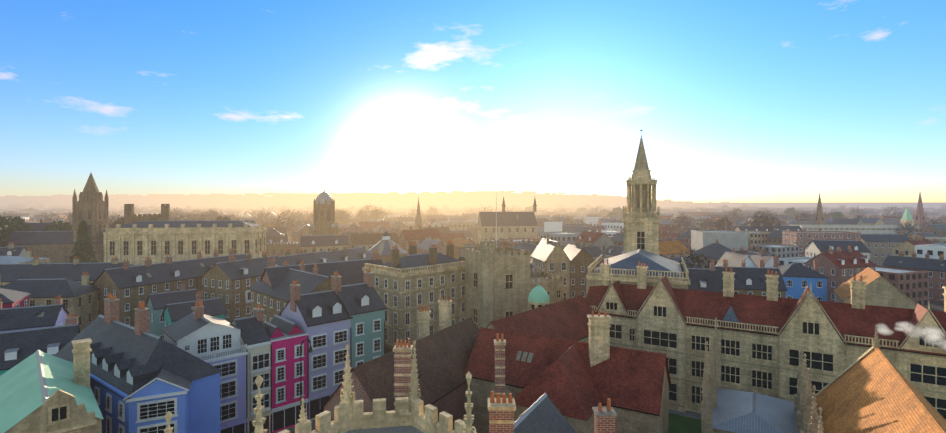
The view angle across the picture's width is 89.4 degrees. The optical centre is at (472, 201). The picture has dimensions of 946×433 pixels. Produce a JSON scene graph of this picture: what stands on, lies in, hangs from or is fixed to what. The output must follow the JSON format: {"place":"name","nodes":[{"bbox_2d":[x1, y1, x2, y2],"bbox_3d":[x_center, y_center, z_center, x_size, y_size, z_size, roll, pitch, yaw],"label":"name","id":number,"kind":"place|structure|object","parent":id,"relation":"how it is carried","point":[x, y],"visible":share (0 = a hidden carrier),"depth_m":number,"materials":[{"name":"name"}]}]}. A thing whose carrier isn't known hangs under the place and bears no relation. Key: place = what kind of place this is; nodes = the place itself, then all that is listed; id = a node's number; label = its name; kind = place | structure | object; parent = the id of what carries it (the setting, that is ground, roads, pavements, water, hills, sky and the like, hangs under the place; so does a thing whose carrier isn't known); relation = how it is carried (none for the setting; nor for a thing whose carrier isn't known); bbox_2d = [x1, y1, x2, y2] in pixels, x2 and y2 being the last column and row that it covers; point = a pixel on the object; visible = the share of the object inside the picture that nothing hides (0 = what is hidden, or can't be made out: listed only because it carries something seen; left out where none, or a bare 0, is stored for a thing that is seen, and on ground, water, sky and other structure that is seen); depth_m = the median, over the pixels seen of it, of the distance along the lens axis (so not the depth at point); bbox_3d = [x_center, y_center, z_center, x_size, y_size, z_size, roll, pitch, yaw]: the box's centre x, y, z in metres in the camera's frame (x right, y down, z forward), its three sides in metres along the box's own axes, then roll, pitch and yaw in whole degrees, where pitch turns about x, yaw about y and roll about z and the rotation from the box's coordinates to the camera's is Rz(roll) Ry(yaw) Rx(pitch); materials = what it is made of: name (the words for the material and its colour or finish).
{"place":"outdoors","nodes":[
{"label":"outdoors","id":0,"kind":"place"},
{"bbox_2d":[275,419,314,432],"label":"street","id":1,"kind":"structure","parent":0,"point":[291,429],"depth_m":69.95,"materials":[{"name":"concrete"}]},
{"bbox_2d":[300,339,312,412],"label":"street lamp","id":2,"kind":"object","parent":1,"relation":"on","point":[310,349],"visible":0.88,"depth_m":68.12,"materials":[{"name":"metal"}]},
{"bbox_2d":[164,340,475,432],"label":"stone parapet","id":3,"kind":"structure","parent":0,"point":[350,416],"depth_m":27.32,"materials":[{"name":"stone"}]},
{"bbox_2d":[368,193,561,263],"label":"buildings","id":4,"kind":"structure","parent":0,"point":[496,225],"depth_m":290.64,"materials":[{"name":"stone"}]},
{"bbox_2d":[0,190,932,212],"bbox_3d":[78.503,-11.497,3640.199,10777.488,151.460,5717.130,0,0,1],"label":"hills","id":5,"kind":"structure","parent":0,"point":[343,201],"depth_m":2546.31,"materials":[{"name":"green plant"}]},
{"bbox_2d":[0,212,945,307],"bbox_3d":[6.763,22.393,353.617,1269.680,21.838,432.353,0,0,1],"label":"city blocks","id":6,"kind":"structure","parent":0,"point":[914,269],"depth_m":229.17,"materials":[{"name":"stone"}]},
{"bbox_2d":[0,0,945,202],"label":"sky","id":7,"kind":"structure","parent":0,"point":[742,101],"materials":[{"name":"blue"}]},
{"bbox_2d":[277,203,945,311],"bbox_3d":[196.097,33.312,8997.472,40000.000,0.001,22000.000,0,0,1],"label":"ground","id":8,"kind":"structure","parent":0,"point":[936,306],"depth_m":4211.05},
{"bbox_2d":[0,338,103,432],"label":"copper roof building","id":9,"kind":"structure","parent":8,"relation":"on","point":[41,391],"depth_m":45.52,"materials":[{"name":"metal"}]},
{"bbox_2d":[0,242,371,375],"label":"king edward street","id":10,"kind":"structure","parent":8,"relation":"on","point":[168,291],"depth_m":113.41,"materials":[{"name":"stone"}]},
{"bbox_2d":[54,267,386,432],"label":"terraced houses","id":11,"kind":"structure","parent":8,"relation":"on","point":[197,370],"depth_m":65.75,"materials":[{"name":"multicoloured paint"}]},
{"bbox_2d":[248,240,533,353],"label":"stone buildings","id":12,"kind":"structure","parent":8,"relation":"on","point":[406,287],"depth_m":99.89,"materials":[{"name":"stone"}]},
{"bbox_2d":[0,173,926,331],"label":"city buildings","id":13,"kind":"structure","parent":8,"relation":"on","point":[44,271],"depth_m":165.98,"materials":[{"name":"stone"}]},
{"bbox_2d":[0,203,945,268],"bbox_3d":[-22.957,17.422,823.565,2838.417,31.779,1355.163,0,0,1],"label":"trees","id":14,"kind":"object","parent":8,"relation":"on","point":[82,249],"visible":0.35,"depth_m":402.29,"materials":[{"name":"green plant"}]},
{"bbox_2d":[0,206,945,218],"bbox_3d":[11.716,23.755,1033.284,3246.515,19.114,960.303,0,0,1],"label":"trees","id":15,"kind":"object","parent":8,"relation":"on","point":[701,211],"depth_m":939.55,"materials":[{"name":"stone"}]},
{"bbox_2d":[319,240,945,432],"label":"college buildings","id":16,"kind":"structure","parent":8,"relation":"on","point":[526,348],"depth_m":61.49,"materials":[{"name":"stone"}]},
{"bbox_2d":[530,223,945,308],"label":"buildings","id":17,"kind":"structure","parent":8,"relation":"on","point":[874,244],"depth_m":142.59,"materials":[{"name":"grey stone"}]},
{"bbox_2d":[586,130,690,296],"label":"church","id":18,"kind":"structure","parent":0,"point":[641,221],"depth_m":106.29,"materials":[{"name":"stone"}]},
{"bbox_2d":[668,409,700,432],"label":"lawn","id":19,"kind":"structure","parent":0,"point":[686,421],"depth_m":72.07,"materials":[{"name":"green plant"}]},
{"bbox_2d":[875,322,945,350],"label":"smoke","id":20,"kind":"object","parent":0,"point":[932,336],"depth_m":59.25,"materials":[{"name":"white"}]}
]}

